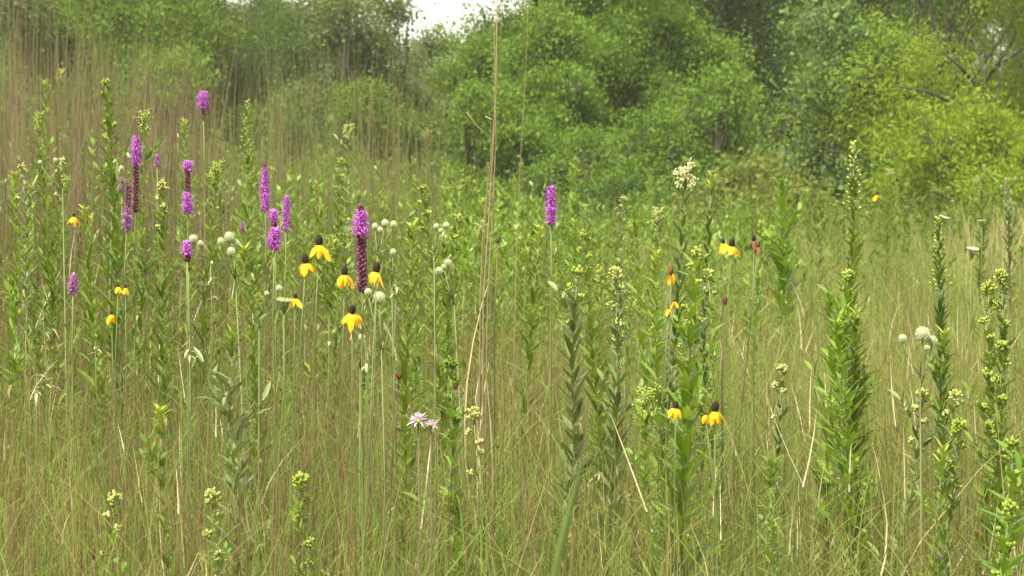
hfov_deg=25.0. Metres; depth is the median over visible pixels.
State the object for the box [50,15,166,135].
broadleaf tree
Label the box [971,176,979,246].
goldenrod
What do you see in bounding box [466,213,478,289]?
goldenrod
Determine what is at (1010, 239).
goldenrod
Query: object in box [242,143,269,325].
goldenrod
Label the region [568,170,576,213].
goldenrod
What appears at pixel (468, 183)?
goldenrod
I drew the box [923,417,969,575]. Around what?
goldenrod
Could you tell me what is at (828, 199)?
goldenrod
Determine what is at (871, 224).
goldenrod
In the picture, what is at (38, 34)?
broadleaf tree
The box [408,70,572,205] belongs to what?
shrub
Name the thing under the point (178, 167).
goldenrod
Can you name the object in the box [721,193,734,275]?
goldenrod
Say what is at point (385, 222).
globe flower
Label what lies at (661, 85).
broadleaf tree
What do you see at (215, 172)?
goldenrod
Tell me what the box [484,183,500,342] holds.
goldenrod
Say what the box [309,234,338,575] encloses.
coneflower
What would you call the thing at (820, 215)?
leafy undergrowth
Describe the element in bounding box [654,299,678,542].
coneflower
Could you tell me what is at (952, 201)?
goldenrod
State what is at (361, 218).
blazing star
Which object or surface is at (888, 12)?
broadleaf tree
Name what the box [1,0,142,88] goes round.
broadleaf tree
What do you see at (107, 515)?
goldenrod
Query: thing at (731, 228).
goldenrod
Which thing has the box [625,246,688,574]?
goldenrod
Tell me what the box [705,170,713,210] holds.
goldenrod
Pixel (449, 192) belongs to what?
goldenrod
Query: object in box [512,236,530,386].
goldenrod
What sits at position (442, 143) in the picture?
shrub
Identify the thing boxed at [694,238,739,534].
coneflower
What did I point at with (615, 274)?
goldenrod
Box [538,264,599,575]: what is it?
goldenrod
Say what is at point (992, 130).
shrub
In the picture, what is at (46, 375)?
withered stalk
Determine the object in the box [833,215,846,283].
goldenrod
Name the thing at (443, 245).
goldenrod
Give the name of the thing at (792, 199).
goldenrod
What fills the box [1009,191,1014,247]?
goldenrod
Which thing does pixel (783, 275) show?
goldenrod
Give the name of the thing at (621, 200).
goldenrod
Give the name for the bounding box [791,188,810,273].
goldenrod
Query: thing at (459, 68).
broadleaf tree
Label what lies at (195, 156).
reddish tall grass
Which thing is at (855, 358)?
goldenrod
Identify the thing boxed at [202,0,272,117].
broadleaf tree
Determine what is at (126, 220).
blazing star
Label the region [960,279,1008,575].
goldenrod
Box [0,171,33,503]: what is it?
goldenrod
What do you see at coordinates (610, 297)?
goldenrod
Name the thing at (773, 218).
goldenrod
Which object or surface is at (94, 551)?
seed head
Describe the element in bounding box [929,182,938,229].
goldenrod
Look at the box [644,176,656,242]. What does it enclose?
goldenrod
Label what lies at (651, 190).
goldenrod
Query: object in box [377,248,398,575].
globe flower
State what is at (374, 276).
coneflower
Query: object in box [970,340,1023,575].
goldenrod
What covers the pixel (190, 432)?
withered stalk
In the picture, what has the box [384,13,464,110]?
broadleaf tree
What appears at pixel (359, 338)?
globe flower
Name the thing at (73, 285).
blazing star
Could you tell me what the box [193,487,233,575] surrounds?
goldenrod
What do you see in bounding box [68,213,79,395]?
coneflower
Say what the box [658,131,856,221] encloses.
shrub
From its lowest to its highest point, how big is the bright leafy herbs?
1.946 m
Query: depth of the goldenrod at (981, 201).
13.00 m
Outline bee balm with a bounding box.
[403,411,446,575]
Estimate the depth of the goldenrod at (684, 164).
31.34 m
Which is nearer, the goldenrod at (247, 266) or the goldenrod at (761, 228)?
the goldenrod at (247, 266)
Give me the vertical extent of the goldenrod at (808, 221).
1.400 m
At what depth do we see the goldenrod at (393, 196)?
14.62 m
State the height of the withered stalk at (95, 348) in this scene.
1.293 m
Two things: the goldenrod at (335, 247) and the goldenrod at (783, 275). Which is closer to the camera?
the goldenrod at (335, 247)
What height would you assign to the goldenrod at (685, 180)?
1.672 m
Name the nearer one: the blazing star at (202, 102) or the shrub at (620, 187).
the blazing star at (202, 102)
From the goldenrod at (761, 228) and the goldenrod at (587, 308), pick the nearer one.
the goldenrod at (587, 308)
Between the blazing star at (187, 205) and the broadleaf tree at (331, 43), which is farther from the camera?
the broadleaf tree at (331, 43)
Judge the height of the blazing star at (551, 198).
1.610 m
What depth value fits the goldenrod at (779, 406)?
4.64 m
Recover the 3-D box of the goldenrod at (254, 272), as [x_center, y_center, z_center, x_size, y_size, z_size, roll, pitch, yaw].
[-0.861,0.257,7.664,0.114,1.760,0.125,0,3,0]
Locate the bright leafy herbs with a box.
[0,122,1023,575]
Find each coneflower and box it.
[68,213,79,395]
[76,284,143,561]
[106,311,122,554]
[123,285,169,575]
[275,254,314,575]
[286,293,301,551]
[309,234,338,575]
[319,266,353,575]
[342,305,363,574]
[361,262,383,575]
[636,308,702,564]
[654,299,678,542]
[663,266,674,570]
[667,401,681,575]
[693,239,727,569]
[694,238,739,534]
[702,413,718,575]
[706,401,725,575]
[721,241,763,546]
[749,235,791,534]
[866,192,880,336]
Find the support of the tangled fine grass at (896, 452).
on the ground
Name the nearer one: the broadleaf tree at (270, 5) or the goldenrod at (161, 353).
the goldenrod at (161, 353)
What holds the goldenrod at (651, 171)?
on the ground
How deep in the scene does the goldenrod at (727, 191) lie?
22.62 m
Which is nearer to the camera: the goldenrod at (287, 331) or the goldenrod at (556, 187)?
the goldenrod at (287, 331)
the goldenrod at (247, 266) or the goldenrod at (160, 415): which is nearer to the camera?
the goldenrod at (160, 415)
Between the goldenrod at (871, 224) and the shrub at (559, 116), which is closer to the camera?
the goldenrod at (871, 224)
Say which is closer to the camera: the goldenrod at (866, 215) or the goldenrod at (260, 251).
the goldenrod at (260, 251)
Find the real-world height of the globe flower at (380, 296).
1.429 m
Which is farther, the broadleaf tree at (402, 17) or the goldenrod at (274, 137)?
the broadleaf tree at (402, 17)
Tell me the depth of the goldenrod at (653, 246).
8.36 m
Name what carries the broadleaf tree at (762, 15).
on the ground
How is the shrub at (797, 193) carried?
on the ground
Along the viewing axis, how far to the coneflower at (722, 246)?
5.61 m
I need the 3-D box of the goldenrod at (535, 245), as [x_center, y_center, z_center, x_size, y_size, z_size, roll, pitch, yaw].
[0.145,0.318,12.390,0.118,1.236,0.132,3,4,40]
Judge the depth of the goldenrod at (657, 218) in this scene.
7.28 m
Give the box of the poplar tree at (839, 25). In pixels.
[703,0,950,220]
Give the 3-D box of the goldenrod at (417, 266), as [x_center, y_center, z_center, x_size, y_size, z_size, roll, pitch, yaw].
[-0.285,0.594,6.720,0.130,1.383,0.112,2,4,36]
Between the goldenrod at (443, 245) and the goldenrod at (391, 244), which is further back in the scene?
the goldenrod at (391, 244)
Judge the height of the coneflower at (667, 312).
1.366 m
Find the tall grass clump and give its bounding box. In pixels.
[426,0,556,575]
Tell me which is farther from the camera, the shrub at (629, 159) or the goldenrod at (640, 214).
the shrub at (629, 159)
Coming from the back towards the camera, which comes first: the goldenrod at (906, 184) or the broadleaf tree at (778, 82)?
the broadleaf tree at (778, 82)
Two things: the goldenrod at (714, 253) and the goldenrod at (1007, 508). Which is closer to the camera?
the goldenrod at (1007, 508)
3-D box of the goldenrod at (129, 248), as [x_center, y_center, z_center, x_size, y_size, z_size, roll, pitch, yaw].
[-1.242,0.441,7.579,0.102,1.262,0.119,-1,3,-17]
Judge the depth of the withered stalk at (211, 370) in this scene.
4.82 m
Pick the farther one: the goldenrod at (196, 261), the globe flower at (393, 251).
the goldenrod at (196, 261)
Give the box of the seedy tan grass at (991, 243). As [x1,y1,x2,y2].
[911,198,1023,323]
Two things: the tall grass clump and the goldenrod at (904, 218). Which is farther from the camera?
the goldenrod at (904, 218)
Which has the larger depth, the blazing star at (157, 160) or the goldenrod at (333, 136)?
the goldenrod at (333, 136)
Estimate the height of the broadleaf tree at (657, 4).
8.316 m
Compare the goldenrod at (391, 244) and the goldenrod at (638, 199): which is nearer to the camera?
the goldenrod at (391, 244)
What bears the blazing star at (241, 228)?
on the ground
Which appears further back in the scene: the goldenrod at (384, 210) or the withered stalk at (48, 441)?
the goldenrod at (384, 210)
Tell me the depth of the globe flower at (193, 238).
4.91 m
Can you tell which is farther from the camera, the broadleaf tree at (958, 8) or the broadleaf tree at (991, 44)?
the broadleaf tree at (991, 44)
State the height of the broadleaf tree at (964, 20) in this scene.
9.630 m
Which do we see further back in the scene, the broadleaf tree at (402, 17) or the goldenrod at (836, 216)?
the broadleaf tree at (402, 17)
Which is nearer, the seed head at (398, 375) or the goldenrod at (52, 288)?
the seed head at (398, 375)
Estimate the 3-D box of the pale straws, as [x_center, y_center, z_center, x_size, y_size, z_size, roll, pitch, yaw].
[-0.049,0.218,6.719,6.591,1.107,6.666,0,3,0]
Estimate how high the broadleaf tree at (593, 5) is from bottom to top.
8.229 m
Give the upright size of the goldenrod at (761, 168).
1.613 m
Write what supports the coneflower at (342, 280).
on the ground
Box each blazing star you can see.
[46,272,102,566]
[85,183,150,534]
[108,176,138,416]
[110,117,156,553]
[141,153,181,389]
[153,240,215,567]
[166,160,210,566]
[185,91,225,427]
[217,222,264,450]
[235,163,281,511]
[245,209,298,555]
[245,226,308,551]
[263,195,312,511]
[328,204,385,575]
[517,184,582,539]
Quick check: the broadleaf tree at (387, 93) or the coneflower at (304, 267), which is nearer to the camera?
the coneflower at (304, 267)
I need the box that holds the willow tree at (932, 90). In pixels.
[759,0,1023,207]
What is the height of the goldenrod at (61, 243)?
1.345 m
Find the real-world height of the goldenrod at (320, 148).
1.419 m
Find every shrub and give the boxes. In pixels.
[0,57,212,158]
[0,60,94,161]
[71,39,259,179]
[168,88,334,175]
[276,64,438,187]
[319,96,513,184]
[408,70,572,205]
[477,152,598,215]
[503,88,660,216]
[520,118,675,220]
[558,165,688,233]
[567,92,719,194]
[603,48,780,193]
[653,172,745,211]
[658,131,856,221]
[713,160,855,235]
[805,161,934,221]
[841,138,999,227]
[845,66,1023,228]
[930,125,1023,236]
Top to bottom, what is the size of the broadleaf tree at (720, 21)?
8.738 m
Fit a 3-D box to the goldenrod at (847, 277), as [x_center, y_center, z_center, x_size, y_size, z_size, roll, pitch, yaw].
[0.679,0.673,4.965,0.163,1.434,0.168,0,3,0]
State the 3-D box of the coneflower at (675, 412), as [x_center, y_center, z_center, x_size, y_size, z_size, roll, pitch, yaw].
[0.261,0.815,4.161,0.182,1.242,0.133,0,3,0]
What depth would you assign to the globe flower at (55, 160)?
5.21 m
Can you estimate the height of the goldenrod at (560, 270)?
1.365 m
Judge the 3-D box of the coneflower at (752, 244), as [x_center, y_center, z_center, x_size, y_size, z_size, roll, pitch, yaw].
[0.609,0.613,5.648,0.161,1.488,0.171,1,3,23]
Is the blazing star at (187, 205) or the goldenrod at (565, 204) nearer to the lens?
the blazing star at (187, 205)
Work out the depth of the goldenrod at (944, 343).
4.92 m
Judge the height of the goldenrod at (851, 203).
1.719 m
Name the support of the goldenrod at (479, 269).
on the ground
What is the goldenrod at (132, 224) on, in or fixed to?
on the ground
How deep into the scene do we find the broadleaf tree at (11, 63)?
59.50 m
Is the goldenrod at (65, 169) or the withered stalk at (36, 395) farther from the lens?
the goldenrod at (65, 169)
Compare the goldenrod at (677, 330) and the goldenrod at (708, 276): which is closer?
the goldenrod at (708, 276)
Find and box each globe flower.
[32,158,77,566]
[106,159,122,451]
[177,234,202,559]
[217,231,248,534]
[250,285,281,575]
[347,334,365,575]
[364,288,394,575]
[366,219,396,572]
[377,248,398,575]
[425,222,448,573]
[435,258,469,570]
[898,326,937,575]
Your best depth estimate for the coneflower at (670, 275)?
4.81 m
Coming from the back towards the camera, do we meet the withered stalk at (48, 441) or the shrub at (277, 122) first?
the shrub at (277, 122)
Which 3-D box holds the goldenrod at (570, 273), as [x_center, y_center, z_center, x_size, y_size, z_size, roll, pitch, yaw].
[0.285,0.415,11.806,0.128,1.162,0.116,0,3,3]
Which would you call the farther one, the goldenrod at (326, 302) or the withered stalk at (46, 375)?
the goldenrod at (326, 302)
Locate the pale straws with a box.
[0,219,1022,575]
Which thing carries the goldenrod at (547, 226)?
on the ground
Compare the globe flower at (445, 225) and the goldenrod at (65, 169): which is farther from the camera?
the goldenrod at (65, 169)
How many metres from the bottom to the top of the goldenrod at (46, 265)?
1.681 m
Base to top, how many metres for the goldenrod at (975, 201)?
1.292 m
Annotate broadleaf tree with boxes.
[0,0,140,134]
[0,0,276,114]
[0,5,50,94]
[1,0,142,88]
[32,0,268,150]
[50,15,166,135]
[125,0,306,128]
[186,58,259,121]
[189,0,319,122]
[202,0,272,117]
[229,3,334,112]
[232,0,404,161]
[255,0,434,169]
[262,0,364,103]
[315,0,467,167]
[328,64,422,124]
[377,26,450,111]
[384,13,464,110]
[410,20,546,164]
[419,27,478,119]
[421,0,673,165]
[429,0,744,119]
[442,0,623,188]
[503,0,738,134]
[524,0,705,179]
[592,0,775,174]
[620,0,776,135]
[633,0,826,155]
[674,27,807,121]
[687,0,951,169]
[693,0,849,119]
[745,75,830,155]
[762,26,864,211]
[792,0,991,203]
[840,0,1019,101]
[864,0,1023,207]
[874,0,1023,181]
[897,9,1023,203]
[970,12,1023,124]
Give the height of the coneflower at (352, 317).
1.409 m
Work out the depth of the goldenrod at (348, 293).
8.53 m
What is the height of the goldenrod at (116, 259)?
1.828 m
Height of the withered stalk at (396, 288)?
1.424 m
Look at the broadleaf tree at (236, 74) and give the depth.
55.09 m
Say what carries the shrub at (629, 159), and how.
on the ground
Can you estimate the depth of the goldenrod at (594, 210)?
29.46 m
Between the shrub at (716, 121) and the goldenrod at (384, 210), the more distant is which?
the shrub at (716, 121)
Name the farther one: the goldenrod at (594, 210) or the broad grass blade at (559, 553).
the goldenrod at (594, 210)
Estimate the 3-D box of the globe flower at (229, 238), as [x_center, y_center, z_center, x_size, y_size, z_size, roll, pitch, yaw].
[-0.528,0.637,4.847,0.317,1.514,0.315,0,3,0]
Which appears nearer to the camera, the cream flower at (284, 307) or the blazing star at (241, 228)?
the cream flower at (284, 307)
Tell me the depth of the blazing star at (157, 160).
7.00 m
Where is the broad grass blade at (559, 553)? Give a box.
[551,453,583,575]
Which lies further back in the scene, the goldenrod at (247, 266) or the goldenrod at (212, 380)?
the goldenrod at (247, 266)
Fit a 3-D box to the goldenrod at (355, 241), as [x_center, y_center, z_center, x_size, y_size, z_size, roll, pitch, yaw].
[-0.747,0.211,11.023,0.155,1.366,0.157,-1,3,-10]
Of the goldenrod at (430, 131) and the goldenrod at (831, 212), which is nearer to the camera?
the goldenrod at (430, 131)
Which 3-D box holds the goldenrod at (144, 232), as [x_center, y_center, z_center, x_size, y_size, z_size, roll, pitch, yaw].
[-1.013,0.380,6.356,0.133,1.739,0.141,0,3,0]
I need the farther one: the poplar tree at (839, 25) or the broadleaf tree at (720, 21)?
the broadleaf tree at (720, 21)
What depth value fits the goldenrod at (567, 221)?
13.16 m
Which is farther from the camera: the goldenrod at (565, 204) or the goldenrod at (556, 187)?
the goldenrod at (556, 187)
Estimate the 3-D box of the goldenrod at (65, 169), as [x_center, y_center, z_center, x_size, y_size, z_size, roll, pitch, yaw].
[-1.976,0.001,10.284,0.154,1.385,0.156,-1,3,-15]
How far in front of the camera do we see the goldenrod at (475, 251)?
10.24 m
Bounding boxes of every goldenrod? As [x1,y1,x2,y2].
[0,107,10,182]
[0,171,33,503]
[0,276,20,432]
[11,162,45,429]
[18,214,38,389]
[24,96,43,215]
[29,106,69,451]
[30,79,56,297]
[33,156,71,447]
[50,176,78,362]
[51,68,68,178]
[58,133,72,242]
[66,212,102,410]
[73,203,128,531]
[78,78,146,489]
[100,490,126,575]
[123,109,164,511]
[123,230,147,397]
[128,195,142,287]
[139,404,182,575]
[145,179,186,516]
[150,176,163,299]
[170,118,197,320]
[174,118,193,227]
[174,144,182,226]
[181,158,226,492]
[189,322,278,575]
[191,233,201,329]
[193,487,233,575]
[201,185,225,317]
[210,122,222,198]
[220,180,239,312]
[229,242,293,575]
[232,180,247,238]
[235,99,264,351]
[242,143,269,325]
[249,292,270,420]
[257,233,264,282]
[266,124,276,162]
[268,240,300,485]
[288,471,321,575]
[306,180,328,328]
[310,203,326,342]
[311,157,348,418]
[313,144,322,195]
[322,234,350,453]
[326,116,338,169]
[333,121,357,339]
[335,281,363,392]
[338,226,358,384]
[346,190,371,306]
[349,133,356,192]
[369,191,391,332]
[371,201,397,332]
[377,219,439,575]
[383,240,403,360]
[389,173,402,246]
[398,257,433,481]
[408,321,429,499]
[414,184,458,575]
[419,129,438,230]
[423,213,465,486]
[436,153,448,202]
[437,233,471,401]
[438,355,479,575]
[440,163,461,310]
[459,179,466,233]
[463,177,477,227]
[464,242,488,374]
[464,406,491,575]
[465,199,500,470]
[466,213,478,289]
[469,220,500,444]
[482,162,491,221]
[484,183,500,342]
[496,221,547,523]
[511,176,518,222]
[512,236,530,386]
[517,162,527,207]
[528,233,544,330]
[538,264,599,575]
[539,212,549,313]
[547,170,559,210]
[552,239,583,398]
[554,183,561,236]
[558,214,569,301]
[559,257,573,334]
[560,196,568,231]
[562,157,592,387]
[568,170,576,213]
[573,229,631,561]
[583,204,591,263]
[583,264,612,526]
[587,266,646,575]
[591,199,601,230]
[592,302,603,358]
[600,288,622,469]
[611,195,633,377]
[617,295,638,478]
[619,221,646,401]
[623,194,631,242]
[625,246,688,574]
[625,382,669,575]
[628,218,661,526]
[632,191,643,234]
[636,206,667,444]
[636,208,644,272]
[639,245,729,575]
[643,157,698,555]
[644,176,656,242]
[644,229,668,412]
[645,174,654,213]
[646,168,656,229]
[657,188,664,221]
[661,176,672,222]
[667,294,685,382]
[671,205,678,272]
[676,158,689,210]
[676,213,690,355]
[681,244,689,342]
[682,174,696,278]
[689,268,734,575]
[690,162,702,222]
[690,170,729,561]
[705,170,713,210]
[710,221,720,309]
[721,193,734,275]
[722,188,731,238]
[727,201,740,307]
[743,218,769,430]
[746,195,758,271]
[754,165,764,237]
[755,174,808,373]
[755,454,793,575]
[757,363,790,575]
[771,177,779,223]
[788,183,797,235]
[790,269,867,574]
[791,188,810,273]
[804,190,814,257]
[813,317,884,575]
[814,288,876,574]
[821,189,833,241]
[826,196,838,247]
[826,307,888,572]
[829,204,841,265]
[833,140,871,572]
[833,200,838,245]
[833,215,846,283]
[839,184,855,234]
[855,200,863,240]
[860,211,868,265]
[862,213,872,268]
[867,388,939,575]
[869,209,875,251]
[878,168,896,307]
[892,183,899,236]
[894,196,911,275]
[903,182,912,230]
[912,325,961,571]
[914,438,953,575]
[923,214,957,551]
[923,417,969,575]
[924,389,964,575]
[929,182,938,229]
[941,187,948,221]
[943,186,955,244]
[946,199,956,270]
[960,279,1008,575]
[968,179,982,235]
[968,198,978,240]
[969,164,993,327]
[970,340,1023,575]
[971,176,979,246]
[975,435,1023,575]
[981,499,1023,575]
[991,268,1020,560]
[993,176,1022,356]
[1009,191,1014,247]
[1012,202,1019,237]
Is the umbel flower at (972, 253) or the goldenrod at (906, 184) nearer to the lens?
the umbel flower at (972, 253)
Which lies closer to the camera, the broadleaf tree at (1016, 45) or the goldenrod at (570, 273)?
the goldenrod at (570, 273)
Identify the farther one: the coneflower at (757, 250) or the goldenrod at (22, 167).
the goldenrod at (22, 167)
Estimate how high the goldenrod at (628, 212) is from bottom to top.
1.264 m
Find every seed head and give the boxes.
[91,546,95,574]
[388,371,401,558]
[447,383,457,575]
[493,238,499,546]
[718,294,727,564]
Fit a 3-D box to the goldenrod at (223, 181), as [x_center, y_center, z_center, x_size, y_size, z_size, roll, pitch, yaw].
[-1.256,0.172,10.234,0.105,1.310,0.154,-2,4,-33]
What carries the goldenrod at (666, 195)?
on the ground
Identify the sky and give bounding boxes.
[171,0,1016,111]
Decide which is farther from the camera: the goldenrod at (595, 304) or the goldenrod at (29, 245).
the goldenrod at (595, 304)
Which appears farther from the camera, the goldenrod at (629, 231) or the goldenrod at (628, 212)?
the goldenrod at (628, 212)
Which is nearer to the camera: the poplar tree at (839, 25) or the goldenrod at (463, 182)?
the goldenrod at (463, 182)
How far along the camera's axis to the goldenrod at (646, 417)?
4.23 m
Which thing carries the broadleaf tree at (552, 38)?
on the ground
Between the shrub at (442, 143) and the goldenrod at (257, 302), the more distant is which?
the shrub at (442, 143)
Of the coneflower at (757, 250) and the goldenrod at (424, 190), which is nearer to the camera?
the coneflower at (757, 250)
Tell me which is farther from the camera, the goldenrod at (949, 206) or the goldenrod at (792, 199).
the goldenrod at (792, 199)
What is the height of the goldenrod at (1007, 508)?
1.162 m
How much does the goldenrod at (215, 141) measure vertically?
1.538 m
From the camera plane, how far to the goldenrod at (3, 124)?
12.57 m
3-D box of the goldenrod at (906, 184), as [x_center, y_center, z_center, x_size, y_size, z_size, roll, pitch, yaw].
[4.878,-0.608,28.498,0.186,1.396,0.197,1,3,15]
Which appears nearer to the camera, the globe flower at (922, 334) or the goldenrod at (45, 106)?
the globe flower at (922, 334)
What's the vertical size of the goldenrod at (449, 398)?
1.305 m
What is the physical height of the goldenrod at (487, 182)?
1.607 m
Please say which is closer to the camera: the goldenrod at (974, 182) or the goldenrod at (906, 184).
the goldenrod at (974, 182)
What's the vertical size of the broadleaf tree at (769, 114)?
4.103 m
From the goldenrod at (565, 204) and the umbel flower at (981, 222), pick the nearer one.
the umbel flower at (981, 222)
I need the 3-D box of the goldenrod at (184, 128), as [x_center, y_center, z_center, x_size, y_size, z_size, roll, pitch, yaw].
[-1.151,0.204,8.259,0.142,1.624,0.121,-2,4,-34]
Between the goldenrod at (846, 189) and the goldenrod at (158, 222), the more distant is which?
the goldenrod at (846, 189)
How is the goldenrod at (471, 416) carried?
on the ground
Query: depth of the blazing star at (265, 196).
5.80 m
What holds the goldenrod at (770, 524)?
on the ground
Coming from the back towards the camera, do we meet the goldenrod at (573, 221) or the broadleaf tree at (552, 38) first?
the broadleaf tree at (552, 38)
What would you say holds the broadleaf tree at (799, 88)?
on the ground
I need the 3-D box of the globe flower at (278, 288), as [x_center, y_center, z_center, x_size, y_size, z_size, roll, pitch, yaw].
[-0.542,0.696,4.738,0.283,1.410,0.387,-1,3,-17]
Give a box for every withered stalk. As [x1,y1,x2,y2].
[31,372,47,551]
[40,312,49,553]
[41,377,58,574]
[88,341,101,569]
[180,335,195,569]
[199,261,217,575]
[320,319,333,567]
[361,340,374,572]
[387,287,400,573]
[604,373,614,574]
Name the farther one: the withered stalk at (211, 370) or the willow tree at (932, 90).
the willow tree at (932, 90)
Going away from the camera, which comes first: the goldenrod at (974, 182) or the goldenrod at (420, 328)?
the goldenrod at (420, 328)
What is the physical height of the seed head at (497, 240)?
1.494 m
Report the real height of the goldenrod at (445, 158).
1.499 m
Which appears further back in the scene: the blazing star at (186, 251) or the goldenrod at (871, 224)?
the goldenrod at (871, 224)
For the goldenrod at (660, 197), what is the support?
on the ground
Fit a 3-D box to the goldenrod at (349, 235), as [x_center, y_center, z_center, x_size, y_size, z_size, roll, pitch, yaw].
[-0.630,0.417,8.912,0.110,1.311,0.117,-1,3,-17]
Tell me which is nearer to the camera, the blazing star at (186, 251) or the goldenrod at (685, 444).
the goldenrod at (685, 444)
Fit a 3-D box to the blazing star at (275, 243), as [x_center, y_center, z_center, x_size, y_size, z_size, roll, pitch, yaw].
[-0.519,0.622,5.052,0.188,1.518,0.199,0,3,0]
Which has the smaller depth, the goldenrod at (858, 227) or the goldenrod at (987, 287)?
the goldenrod at (987, 287)
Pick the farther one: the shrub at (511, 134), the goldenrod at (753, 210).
the shrub at (511, 134)
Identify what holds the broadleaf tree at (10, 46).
on the ground
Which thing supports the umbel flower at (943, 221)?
on the ground
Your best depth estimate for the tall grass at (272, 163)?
10.81 m
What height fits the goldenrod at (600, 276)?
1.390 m
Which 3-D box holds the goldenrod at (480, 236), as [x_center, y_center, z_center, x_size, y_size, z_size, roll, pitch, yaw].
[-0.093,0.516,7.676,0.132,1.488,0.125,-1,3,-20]
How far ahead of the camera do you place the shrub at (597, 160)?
40.67 m
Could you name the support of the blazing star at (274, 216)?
on the ground
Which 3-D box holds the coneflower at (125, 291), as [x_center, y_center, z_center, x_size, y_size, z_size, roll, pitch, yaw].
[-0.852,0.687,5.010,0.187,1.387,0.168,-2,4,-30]
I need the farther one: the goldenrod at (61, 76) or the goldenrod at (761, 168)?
the goldenrod at (761, 168)
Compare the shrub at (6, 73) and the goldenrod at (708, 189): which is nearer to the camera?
the goldenrod at (708, 189)
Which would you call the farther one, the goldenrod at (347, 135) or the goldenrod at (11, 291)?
the goldenrod at (347, 135)
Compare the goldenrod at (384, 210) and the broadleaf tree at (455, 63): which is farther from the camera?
the broadleaf tree at (455, 63)
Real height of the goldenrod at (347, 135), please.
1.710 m
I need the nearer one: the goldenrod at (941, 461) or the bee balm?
the goldenrod at (941, 461)
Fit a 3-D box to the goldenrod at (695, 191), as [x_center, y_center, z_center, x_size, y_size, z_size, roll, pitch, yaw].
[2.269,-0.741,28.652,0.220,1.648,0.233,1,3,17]
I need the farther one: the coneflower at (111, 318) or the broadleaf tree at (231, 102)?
the broadleaf tree at (231, 102)
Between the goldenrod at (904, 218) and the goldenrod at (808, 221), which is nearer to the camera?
the goldenrod at (904, 218)
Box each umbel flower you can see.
[935,215,948,425]
[960,247,978,573]
[976,219,985,385]
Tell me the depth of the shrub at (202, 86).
44.86 m
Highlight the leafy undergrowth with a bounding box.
[0,137,1023,572]
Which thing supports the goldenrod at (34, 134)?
on the ground
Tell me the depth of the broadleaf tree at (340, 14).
49.93 m
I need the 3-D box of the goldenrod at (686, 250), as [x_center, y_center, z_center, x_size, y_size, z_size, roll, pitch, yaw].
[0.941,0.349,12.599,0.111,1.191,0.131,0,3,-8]
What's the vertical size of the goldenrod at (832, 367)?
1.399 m
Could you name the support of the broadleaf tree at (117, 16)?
on the ground
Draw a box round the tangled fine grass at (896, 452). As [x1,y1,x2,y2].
[0,168,1023,575]
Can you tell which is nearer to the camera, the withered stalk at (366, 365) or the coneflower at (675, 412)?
the coneflower at (675, 412)
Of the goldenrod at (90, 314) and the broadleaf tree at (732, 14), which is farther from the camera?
the broadleaf tree at (732, 14)
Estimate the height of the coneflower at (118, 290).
1.397 m
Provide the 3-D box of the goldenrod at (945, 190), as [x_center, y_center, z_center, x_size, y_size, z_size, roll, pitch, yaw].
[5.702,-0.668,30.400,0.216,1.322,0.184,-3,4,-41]
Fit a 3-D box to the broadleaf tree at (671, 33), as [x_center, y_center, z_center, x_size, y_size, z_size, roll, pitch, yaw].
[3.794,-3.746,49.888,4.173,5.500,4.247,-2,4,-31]
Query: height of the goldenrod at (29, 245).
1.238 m
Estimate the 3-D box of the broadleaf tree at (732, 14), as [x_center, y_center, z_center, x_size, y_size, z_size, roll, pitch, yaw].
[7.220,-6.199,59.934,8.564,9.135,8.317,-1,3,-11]
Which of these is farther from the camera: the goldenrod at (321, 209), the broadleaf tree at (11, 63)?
the broadleaf tree at (11, 63)
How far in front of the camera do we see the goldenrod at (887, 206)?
15.49 m
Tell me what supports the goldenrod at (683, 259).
on the ground
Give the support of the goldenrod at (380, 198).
on the ground
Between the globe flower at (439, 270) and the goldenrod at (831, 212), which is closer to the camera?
the globe flower at (439, 270)
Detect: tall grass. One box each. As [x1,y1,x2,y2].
[0,0,276,395]
[0,0,544,411]
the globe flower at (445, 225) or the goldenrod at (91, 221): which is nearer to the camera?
the globe flower at (445, 225)
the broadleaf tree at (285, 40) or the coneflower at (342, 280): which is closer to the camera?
the coneflower at (342, 280)
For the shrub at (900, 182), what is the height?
2.147 m
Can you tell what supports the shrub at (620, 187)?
on the ground
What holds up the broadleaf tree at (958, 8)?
on the ground
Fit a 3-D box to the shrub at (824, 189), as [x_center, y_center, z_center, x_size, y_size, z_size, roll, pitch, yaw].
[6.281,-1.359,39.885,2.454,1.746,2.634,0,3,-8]
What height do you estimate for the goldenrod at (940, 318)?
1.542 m
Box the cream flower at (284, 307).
[257,297,293,565]
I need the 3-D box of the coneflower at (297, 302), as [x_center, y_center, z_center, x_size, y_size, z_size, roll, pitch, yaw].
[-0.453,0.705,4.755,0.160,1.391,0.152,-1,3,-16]
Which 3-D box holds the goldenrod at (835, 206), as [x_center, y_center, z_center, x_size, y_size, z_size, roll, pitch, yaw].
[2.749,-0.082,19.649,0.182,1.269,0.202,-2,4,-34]

